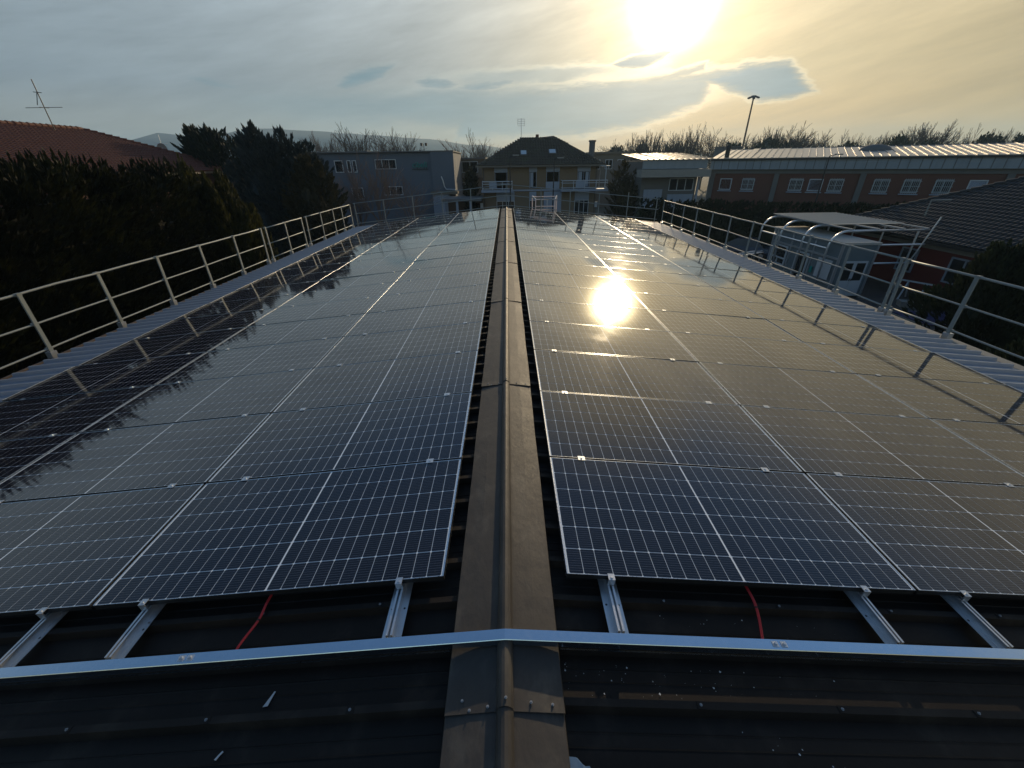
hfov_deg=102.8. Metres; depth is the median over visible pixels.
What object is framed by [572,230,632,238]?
solar panel
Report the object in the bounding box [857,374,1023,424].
solar panel
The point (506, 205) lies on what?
guard rail
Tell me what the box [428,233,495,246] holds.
solar panel
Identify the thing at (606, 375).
solar panel
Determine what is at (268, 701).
paper scrap
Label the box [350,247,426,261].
solar panel
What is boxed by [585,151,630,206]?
beige far block
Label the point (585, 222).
solar panel
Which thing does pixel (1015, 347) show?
laurel shrub
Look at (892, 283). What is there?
guard rail
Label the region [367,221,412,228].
solar panel
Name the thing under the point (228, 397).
solar panel
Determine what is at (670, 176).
workshop annex
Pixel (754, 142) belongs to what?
bare tree
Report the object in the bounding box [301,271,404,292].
solar panel
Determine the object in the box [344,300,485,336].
solar panel
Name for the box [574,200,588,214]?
window
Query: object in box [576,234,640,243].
solar panel
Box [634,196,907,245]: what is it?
boundary hedge
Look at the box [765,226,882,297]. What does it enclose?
yard cabin
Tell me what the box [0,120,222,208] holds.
red roof house
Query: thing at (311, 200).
dark conifer
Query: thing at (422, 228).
solar panel
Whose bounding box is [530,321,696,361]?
solar panel
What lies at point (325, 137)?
hills
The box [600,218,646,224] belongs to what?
solar panel
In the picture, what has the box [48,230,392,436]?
mounting rail
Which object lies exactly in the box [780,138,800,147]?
evergreen clump
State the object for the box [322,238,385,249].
solar panel
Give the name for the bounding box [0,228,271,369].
guard rail
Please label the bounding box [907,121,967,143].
bare tree
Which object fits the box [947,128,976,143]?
bare tree
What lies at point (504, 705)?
hall building
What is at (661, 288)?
solar panel
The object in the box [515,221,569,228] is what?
solar panel
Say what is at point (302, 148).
blue conifer
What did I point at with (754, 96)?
floodlight mast
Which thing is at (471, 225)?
solar panel
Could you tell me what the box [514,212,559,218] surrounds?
solar panel
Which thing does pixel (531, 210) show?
solar panel
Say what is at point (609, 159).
window
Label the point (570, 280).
solar panel
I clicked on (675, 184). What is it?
window
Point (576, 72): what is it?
sky
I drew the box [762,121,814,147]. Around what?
bare tree
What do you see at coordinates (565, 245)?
solar panel
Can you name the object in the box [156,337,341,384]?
solar panel
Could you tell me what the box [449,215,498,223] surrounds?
solar panel
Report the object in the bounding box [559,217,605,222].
solar panel
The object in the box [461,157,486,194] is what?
beige low block
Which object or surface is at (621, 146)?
evergreen clump
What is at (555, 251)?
solar panel
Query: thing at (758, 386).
solar panel
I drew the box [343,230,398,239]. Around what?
solar panel
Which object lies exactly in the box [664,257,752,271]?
solar panel
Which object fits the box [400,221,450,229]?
solar panel
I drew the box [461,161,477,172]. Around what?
window
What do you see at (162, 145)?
satellite dish
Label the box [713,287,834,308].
solar panel
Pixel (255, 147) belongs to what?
blue conifer
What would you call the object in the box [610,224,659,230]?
solar panel
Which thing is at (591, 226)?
solar panel
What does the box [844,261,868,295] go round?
door
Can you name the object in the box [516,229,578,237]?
solar panel
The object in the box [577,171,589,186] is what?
window
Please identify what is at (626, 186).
olive tree
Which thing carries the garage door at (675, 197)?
in the workshop annex
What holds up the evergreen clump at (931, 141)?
on the ground at (702, 190)
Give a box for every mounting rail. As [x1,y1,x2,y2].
[0,213,453,667]
[0,222,416,502]
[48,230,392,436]
[104,214,463,659]
[382,208,494,637]
[524,233,628,633]
[551,215,903,644]
[583,234,1013,648]
[611,229,1014,486]
[689,266,959,420]
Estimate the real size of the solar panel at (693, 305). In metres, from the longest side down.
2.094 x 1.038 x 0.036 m
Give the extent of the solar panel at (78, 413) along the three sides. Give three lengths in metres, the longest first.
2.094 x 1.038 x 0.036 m
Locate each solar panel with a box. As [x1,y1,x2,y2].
[0,385,152,440]
[0,413,270,502]
[0,433,77,482]
[0,484,204,616]
[2,352,205,400]
[80,327,245,364]
[81,368,312,432]
[93,459,461,608]
[132,308,275,339]
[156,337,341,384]
[175,293,298,319]
[208,314,363,351]
[208,393,471,482]
[210,281,318,302]
[237,271,332,289]
[247,296,380,326]
[261,262,348,278]
[273,350,477,412]
[278,282,393,307]
[280,255,359,269]
[297,248,369,261]
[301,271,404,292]
[309,243,377,255]
[315,321,482,367]
[320,261,412,280]
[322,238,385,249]
[335,234,392,243]
[338,253,420,269]
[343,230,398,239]
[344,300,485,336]
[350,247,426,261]
[352,227,402,235]
[360,223,409,231]
[361,241,431,254]
[365,284,487,313]
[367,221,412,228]
[372,236,436,247]
[373,218,417,225]
[380,232,440,242]
[382,271,489,295]
[388,228,444,237]
[394,224,447,233]
[395,261,491,281]
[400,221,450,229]
[405,252,492,270]
[407,218,453,225]
[412,215,456,222]
[414,245,493,260]
[416,213,458,219]
[422,239,494,252]
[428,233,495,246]
[433,229,496,240]
[438,225,496,235]
[443,221,497,230]
[446,218,497,226]
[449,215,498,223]
[452,213,498,220]
[455,210,498,217]
[458,208,499,214]
[513,208,555,213]
[514,210,557,215]
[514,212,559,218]
[514,215,562,221]
[515,218,566,225]
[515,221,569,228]
[516,224,574,233]
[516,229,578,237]
[517,233,584,243]
[518,238,590,250]
[519,244,597,257]
[520,252,606,266]
[521,260,616,277]
[522,271,630,291]
[524,283,646,308]
[527,299,667,330]
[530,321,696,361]
[534,350,737,404]
[540,391,801,472]
[549,457,915,593]
[555,212,597,217]
[557,214,600,219]
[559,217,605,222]
[562,219,610,225]
[565,222,618,230]
[568,226,623,233]
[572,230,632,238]
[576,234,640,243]
[581,239,650,249]
[586,244,662,256]
[592,251,674,264]
[595,215,639,221]
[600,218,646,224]
[600,259,691,274]
[605,221,652,227]
[609,268,710,286]
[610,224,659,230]
[615,227,668,234]
[619,279,734,300]
[620,230,677,238]
[626,234,688,243]
[632,292,764,318]
[634,239,702,249]
[643,244,715,255]
[648,309,801,341]
[653,250,731,262]
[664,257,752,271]
[670,332,854,373]
[679,266,773,281]
[694,275,801,293]
[699,362,927,418]
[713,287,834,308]
[737,301,877,327]
[741,405,1023,486]
[766,319,930,351]
[805,342,1005,384]
[806,473,1023,598]
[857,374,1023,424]
[932,419,1023,474]
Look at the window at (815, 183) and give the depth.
39.43 m
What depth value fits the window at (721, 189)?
43.14 m
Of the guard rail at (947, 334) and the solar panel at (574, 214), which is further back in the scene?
the solar panel at (574, 214)
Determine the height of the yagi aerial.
2.950 m
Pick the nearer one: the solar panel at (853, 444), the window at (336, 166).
the solar panel at (853, 444)
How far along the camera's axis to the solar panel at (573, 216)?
19.66 m
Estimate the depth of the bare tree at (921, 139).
98.91 m
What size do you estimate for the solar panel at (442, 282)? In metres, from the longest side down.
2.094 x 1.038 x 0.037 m
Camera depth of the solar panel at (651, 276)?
9.41 m
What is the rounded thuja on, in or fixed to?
on the ground at (702, 190)
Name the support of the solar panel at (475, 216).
on the mounting rail at (125, 643)
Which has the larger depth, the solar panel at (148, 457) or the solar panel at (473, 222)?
the solar panel at (473, 222)
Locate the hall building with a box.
[0,207,1023,767]
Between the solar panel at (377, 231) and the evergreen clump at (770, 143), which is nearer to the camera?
the solar panel at (377, 231)
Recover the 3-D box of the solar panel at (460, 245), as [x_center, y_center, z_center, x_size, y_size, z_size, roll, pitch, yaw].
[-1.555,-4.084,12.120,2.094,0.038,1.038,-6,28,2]
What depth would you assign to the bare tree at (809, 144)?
109.04 m
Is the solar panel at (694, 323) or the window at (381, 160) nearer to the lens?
the solar panel at (694, 323)
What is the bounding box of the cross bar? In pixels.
[0,629,1023,685]
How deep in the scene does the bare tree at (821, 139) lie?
116.05 m
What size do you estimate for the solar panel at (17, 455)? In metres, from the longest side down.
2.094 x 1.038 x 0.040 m
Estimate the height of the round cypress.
10.374 m
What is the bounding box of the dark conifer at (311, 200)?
[279,151,356,252]
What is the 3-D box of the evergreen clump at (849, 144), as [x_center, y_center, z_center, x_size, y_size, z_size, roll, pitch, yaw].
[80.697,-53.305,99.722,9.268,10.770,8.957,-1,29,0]
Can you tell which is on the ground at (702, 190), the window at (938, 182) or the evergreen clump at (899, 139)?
the evergreen clump at (899, 139)
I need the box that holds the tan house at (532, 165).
[475,134,610,214]
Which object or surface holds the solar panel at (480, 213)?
on the mounting rail at (125, 643)
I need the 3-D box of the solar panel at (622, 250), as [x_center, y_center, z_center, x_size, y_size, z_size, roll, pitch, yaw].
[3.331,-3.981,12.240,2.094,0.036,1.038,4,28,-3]
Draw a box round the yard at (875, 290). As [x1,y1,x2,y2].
[748,256,945,331]
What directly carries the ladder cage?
attached to the hall building
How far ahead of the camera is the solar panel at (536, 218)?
17.72 m
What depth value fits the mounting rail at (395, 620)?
2.25 m
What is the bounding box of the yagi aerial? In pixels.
[28,79,62,129]
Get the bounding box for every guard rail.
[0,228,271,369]
[263,217,308,261]
[303,204,354,245]
[353,184,657,225]
[660,200,906,311]
[883,259,1023,359]
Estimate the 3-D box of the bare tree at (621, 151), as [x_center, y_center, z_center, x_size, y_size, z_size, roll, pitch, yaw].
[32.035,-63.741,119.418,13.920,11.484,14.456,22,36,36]
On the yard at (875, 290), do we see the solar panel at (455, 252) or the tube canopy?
the tube canopy
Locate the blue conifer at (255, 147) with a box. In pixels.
[222,119,301,258]
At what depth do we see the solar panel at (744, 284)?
9.52 m
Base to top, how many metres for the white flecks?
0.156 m
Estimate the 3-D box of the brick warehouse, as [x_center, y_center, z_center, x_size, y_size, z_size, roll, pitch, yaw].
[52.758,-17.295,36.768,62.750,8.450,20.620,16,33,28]
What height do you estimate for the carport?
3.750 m
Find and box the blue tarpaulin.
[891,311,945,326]
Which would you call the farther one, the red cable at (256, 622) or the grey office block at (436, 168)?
the grey office block at (436, 168)
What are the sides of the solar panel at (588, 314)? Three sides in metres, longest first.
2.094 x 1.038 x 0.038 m
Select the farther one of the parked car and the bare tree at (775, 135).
the bare tree at (775, 135)
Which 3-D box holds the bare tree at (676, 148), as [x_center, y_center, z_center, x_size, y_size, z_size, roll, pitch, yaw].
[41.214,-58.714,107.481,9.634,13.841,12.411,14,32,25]
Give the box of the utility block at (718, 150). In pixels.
[705,146,743,196]
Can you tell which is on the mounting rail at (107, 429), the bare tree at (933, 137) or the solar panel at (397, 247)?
the solar panel at (397, 247)
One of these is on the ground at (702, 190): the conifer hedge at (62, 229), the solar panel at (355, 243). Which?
the conifer hedge at (62, 229)
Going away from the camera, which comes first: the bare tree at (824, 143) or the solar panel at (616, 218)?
the solar panel at (616, 218)
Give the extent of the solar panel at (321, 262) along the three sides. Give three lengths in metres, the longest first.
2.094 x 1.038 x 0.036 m
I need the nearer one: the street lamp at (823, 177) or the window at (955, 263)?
the window at (955, 263)
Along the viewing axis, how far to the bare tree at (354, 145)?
93.65 m
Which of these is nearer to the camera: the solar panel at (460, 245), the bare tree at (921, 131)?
the solar panel at (460, 245)
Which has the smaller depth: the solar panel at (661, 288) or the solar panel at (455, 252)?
the solar panel at (661, 288)
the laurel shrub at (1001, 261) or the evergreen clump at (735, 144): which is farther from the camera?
the evergreen clump at (735, 144)
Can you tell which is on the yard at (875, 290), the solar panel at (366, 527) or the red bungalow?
the red bungalow
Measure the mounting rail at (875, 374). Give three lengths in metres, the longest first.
21.564 x 0.104 x 0.102 m
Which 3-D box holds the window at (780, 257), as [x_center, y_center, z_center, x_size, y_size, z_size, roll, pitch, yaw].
[17.680,-8.647,27.143,0.080,1.200,1.650,-1,29,0]
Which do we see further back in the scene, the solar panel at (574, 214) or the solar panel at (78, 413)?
the solar panel at (574, 214)
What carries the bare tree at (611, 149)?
on the ground at (702, 190)
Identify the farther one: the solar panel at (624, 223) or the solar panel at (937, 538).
the solar panel at (624, 223)
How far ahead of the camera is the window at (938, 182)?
35.08 m
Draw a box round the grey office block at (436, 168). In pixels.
[311,150,462,226]
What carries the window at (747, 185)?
in the brick warehouse
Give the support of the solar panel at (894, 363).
on the mounting rail at (875, 374)
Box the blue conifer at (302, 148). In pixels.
[258,124,348,249]
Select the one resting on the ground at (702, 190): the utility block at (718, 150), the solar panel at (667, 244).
the utility block at (718, 150)
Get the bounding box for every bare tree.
[298,131,342,151]
[330,122,390,151]
[360,129,426,150]
[438,129,489,157]
[461,138,497,157]
[599,143,637,160]
[600,140,624,151]
[624,131,650,160]
[638,131,663,160]
[654,131,688,160]
[661,134,688,152]
[676,125,706,154]
[686,128,731,188]
[712,133,757,148]
[744,133,765,148]
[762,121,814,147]
[768,126,788,144]
[781,131,818,146]
[802,136,847,146]
[803,129,832,146]
[811,130,861,146]
[848,133,885,145]
[877,130,901,144]
[890,124,945,144]
[901,121,960,144]
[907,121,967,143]
[937,135,974,143]
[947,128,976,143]
[962,123,1013,142]
[985,128,1018,142]
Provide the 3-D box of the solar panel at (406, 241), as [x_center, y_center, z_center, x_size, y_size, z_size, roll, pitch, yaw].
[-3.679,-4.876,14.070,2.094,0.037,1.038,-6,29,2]
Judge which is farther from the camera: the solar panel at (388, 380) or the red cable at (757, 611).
the solar panel at (388, 380)
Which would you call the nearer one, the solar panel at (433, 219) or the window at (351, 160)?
the solar panel at (433, 219)
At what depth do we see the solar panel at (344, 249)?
14.13 m
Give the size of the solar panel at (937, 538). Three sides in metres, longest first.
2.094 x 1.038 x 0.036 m
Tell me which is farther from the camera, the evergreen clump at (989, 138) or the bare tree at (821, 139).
the bare tree at (821, 139)
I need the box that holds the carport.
[441,195,482,214]
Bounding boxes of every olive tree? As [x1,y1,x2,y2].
[462,165,481,211]
[604,159,637,218]
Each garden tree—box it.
[333,137,403,222]
[335,159,377,225]
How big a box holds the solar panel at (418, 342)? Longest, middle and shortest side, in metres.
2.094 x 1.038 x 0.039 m
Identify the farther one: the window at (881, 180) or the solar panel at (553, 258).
the window at (881, 180)
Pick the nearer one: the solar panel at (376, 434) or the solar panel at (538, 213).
the solar panel at (376, 434)
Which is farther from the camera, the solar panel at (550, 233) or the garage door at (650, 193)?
the garage door at (650, 193)
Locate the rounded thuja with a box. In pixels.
[159,152,279,283]
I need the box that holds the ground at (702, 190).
[346,164,710,229]
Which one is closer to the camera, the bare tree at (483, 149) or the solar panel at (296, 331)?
the solar panel at (296, 331)
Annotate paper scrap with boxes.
[263,691,275,706]
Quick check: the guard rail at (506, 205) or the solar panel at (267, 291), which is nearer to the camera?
the solar panel at (267, 291)
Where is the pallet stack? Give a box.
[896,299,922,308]
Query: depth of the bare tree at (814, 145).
99.47 m
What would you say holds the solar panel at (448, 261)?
attached to the mounting rail at (395, 620)
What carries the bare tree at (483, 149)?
on the ground at (702, 190)
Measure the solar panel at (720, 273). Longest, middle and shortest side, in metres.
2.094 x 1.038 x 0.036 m
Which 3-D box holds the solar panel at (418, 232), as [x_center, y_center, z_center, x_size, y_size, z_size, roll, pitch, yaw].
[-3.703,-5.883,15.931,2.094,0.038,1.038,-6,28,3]
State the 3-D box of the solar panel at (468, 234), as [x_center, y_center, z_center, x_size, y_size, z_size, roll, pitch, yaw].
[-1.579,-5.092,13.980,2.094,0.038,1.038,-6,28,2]
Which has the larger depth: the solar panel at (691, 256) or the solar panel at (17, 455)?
the solar panel at (691, 256)
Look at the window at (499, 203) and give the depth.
47.85 m
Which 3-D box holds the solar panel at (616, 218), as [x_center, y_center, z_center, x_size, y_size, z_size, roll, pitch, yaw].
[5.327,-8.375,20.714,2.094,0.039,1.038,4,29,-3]
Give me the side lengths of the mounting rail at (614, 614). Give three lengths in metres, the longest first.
21.564 x 0.104 x 0.102 m
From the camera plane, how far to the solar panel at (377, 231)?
17.87 m
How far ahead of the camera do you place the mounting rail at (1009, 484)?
4.36 m
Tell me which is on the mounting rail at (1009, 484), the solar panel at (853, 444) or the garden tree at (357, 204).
the solar panel at (853, 444)
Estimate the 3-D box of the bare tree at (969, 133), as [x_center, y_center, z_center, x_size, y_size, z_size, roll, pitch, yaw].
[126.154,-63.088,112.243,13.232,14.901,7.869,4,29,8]
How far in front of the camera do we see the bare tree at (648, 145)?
113.58 m
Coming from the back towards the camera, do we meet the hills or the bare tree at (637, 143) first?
the hills
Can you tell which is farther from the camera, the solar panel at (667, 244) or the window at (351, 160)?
the window at (351, 160)
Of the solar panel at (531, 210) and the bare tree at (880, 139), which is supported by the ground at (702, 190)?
the bare tree at (880, 139)
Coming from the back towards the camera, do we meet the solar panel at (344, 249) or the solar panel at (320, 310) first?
the solar panel at (344, 249)
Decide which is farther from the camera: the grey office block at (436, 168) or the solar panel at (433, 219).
the grey office block at (436, 168)
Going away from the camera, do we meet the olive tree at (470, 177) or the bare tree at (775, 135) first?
the olive tree at (470, 177)
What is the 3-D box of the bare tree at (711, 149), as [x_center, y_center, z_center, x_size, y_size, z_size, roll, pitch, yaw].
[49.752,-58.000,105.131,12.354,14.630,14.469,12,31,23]
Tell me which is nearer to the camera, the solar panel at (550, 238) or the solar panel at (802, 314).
the solar panel at (802, 314)
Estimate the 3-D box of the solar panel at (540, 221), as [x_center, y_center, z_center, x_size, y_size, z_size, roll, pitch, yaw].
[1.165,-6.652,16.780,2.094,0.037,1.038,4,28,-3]
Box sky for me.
[0,0,1023,152]
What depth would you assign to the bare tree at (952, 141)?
109.99 m
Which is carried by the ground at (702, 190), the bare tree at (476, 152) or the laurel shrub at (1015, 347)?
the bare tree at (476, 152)
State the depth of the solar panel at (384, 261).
11.27 m
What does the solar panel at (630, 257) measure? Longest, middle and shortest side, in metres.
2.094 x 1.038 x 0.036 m
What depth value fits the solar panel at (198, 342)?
6.68 m
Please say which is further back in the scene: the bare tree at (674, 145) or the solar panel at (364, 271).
the bare tree at (674, 145)
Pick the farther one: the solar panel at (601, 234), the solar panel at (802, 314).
the solar panel at (601, 234)
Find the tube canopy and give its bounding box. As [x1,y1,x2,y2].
[753,212,941,292]
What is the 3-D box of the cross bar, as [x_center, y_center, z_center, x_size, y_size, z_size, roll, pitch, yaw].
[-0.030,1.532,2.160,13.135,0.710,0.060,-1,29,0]
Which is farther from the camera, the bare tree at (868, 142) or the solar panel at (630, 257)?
the bare tree at (868, 142)
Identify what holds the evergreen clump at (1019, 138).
on the ground at (702, 190)
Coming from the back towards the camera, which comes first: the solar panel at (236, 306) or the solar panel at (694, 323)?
the solar panel at (236, 306)
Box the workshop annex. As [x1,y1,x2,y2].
[609,153,713,216]
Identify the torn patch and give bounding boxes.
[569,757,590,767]
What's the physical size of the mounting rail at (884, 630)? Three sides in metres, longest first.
21.564 x 0.104 x 0.102 m
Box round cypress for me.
[170,122,246,196]
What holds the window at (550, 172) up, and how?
in the tan house at (532, 165)
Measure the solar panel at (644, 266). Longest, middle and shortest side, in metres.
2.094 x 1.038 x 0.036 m
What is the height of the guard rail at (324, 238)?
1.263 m
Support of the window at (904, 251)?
in the red bungalow
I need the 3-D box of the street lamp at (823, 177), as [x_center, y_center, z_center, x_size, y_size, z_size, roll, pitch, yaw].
[28.495,-16.960,37.542,1.015,7.320,0.407,7,30,15]
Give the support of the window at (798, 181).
in the brick warehouse
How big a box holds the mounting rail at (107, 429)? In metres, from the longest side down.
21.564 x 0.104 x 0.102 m
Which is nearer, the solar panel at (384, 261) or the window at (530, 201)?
the solar panel at (384, 261)
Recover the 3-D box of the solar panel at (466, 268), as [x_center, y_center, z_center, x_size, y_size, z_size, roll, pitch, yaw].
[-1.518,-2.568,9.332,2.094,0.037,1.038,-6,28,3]
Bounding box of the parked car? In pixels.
[718,236,769,260]
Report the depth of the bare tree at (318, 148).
94.56 m
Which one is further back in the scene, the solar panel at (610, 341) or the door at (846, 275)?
the door at (846, 275)
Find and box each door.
[642,189,661,207]
[666,194,692,208]
[838,261,855,294]
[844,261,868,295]
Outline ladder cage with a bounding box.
[532,195,556,211]
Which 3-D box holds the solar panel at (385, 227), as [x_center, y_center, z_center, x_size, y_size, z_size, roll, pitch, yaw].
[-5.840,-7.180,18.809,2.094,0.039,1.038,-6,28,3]
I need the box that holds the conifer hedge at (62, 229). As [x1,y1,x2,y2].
[0,146,225,378]
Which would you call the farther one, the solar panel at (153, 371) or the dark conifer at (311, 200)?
the dark conifer at (311, 200)
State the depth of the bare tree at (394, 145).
93.19 m
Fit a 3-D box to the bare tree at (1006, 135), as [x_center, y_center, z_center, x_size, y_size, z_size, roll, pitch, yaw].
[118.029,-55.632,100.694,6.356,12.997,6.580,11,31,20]
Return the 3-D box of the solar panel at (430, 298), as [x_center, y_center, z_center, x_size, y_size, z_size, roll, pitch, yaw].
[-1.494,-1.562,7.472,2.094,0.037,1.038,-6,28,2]
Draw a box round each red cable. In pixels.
[235,594,272,649]
[744,586,763,638]
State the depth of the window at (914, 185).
36.04 m
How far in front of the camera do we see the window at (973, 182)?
34.03 m
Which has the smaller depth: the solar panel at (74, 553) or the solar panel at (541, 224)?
the solar panel at (74, 553)
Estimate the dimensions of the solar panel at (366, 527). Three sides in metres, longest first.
2.094 x 1.038 x 0.039 m
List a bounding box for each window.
[334,160,343,172]
[346,160,351,172]
[351,160,357,172]
[374,159,396,168]
[385,186,402,194]
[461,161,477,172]
[495,172,506,188]
[497,201,514,208]
[529,172,536,187]
[529,200,534,208]
[546,171,558,181]
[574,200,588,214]
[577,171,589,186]
[605,159,612,168]
[668,178,693,190]
[717,178,731,190]
[740,178,754,190]
[768,242,788,265]
[787,178,803,191]
[790,250,809,278]
[805,179,823,192]
[826,178,844,192]
[870,178,890,192]
[893,246,919,272]
[900,179,921,193]
[931,179,954,193]
[940,257,971,284]
[966,180,988,188]
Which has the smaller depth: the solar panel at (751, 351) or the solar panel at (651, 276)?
the solar panel at (751, 351)
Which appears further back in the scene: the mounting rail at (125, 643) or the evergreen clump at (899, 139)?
the evergreen clump at (899, 139)
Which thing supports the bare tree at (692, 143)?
on the ground at (702, 190)
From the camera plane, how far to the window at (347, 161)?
48.84 m
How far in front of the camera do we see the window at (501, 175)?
46.55 m
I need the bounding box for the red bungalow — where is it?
[841,176,1023,291]
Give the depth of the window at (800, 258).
25.11 m
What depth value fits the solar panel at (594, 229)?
15.96 m
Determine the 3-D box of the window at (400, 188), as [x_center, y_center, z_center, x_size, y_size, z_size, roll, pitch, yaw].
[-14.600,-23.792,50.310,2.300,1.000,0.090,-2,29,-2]
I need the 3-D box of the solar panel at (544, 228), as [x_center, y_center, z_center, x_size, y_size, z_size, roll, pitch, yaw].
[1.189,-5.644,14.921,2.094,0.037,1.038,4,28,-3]
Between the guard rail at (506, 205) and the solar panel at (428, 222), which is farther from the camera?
the guard rail at (506, 205)
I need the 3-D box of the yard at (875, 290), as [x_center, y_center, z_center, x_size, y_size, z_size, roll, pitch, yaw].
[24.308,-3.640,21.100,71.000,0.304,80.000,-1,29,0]
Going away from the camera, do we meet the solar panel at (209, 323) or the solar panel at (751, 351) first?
the solar panel at (751, 351)
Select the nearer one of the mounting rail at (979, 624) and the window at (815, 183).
the mounting rail at (979, 624)
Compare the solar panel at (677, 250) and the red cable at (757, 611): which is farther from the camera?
the solar panel at (677, 250)
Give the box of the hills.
[133,128,709,160]
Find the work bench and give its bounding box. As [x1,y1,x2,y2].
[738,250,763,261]
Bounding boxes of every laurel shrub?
[902,237,1023,353]
[983,338,1023,365]
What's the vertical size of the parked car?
1.470 m
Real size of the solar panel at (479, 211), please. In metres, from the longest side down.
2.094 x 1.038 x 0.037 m
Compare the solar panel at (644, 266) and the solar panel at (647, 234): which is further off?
the solar panel at (647, 234)
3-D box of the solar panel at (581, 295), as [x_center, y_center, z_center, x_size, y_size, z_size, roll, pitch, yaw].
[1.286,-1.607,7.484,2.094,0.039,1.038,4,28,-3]
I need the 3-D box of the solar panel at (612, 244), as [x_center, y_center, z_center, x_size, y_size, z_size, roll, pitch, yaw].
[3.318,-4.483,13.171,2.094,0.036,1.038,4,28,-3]
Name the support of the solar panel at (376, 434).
attached to the mounting rail at (395, 620)
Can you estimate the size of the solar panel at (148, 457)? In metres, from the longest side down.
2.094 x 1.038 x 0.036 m
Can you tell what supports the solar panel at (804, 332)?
on the mounting rail at (875, 374)
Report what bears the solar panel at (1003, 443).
on the mounting rail at (875, 374)
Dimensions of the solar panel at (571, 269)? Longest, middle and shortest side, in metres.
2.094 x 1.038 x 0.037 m
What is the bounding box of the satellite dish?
[155,135,166,148]
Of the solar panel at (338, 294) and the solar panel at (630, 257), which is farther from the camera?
the solar panel at (630, 257)
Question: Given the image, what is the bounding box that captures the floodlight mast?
[742,95,759,148]
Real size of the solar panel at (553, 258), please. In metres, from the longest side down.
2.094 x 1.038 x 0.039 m
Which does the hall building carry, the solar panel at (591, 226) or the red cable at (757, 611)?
the red cable at (757, 611)
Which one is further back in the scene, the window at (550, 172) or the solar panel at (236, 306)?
the window at (550, 172)
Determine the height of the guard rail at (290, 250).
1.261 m
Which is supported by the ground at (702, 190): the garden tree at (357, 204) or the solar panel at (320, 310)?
the garden tree at (357, 204)
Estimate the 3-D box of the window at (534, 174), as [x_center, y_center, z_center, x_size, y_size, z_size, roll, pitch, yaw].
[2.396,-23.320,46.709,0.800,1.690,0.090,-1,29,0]
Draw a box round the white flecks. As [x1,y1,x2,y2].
[564,615,834,767]
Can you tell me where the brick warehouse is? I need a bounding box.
[705,142,1023,212]
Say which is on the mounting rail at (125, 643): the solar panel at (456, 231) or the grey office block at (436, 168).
the solar panel at (456, 231)
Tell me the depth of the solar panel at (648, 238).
15.12 m
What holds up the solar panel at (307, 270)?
attached to the mounting rail
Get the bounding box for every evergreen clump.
[608,144,626,151]
[726,141,741,145]
[754,135,782,148]
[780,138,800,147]
[837,140,860,146]
[882,134,910,144]
[916,138,942,144]
[972,131,1007,142]
[1011,132,1023,141]
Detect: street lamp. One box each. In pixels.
[552,157,563,210]
[812,154,842,211]
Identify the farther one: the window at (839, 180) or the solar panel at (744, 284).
the window at (839, 180)
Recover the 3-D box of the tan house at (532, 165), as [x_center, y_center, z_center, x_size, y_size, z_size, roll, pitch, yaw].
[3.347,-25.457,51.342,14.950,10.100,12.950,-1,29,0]
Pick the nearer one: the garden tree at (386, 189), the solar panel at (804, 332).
the solar panel at (804, 332)
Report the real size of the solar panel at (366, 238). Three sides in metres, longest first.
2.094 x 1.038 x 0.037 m
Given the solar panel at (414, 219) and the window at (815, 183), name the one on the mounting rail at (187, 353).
the solar panel at (414, 219)
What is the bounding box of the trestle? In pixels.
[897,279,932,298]
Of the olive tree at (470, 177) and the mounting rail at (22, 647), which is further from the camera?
the olive tree at (470, 177)
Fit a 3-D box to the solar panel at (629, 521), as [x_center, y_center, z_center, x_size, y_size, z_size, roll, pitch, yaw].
[1.347,0.918,2.837,2.094,0.038,1.038,4,28,-3]
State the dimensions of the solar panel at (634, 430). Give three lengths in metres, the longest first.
2.094 x 1.038 x 0.038 m
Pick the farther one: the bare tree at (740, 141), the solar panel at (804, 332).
the bare tree at (740, 141)
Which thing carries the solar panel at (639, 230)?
on the mounting rail at (875, 374)
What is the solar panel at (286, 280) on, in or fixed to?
attached to the mounting rail
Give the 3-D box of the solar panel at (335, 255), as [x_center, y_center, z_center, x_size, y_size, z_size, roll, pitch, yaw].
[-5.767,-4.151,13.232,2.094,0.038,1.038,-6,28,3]
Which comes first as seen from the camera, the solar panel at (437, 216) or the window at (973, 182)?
the solar panel at (437, 216)
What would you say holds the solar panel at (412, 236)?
attached to the mounting rail at (22, 647)
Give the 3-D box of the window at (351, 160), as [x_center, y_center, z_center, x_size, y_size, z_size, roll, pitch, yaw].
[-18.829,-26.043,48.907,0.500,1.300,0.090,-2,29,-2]
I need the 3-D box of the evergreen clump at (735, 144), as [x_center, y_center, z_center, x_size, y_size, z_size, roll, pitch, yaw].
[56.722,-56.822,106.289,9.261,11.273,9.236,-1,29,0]

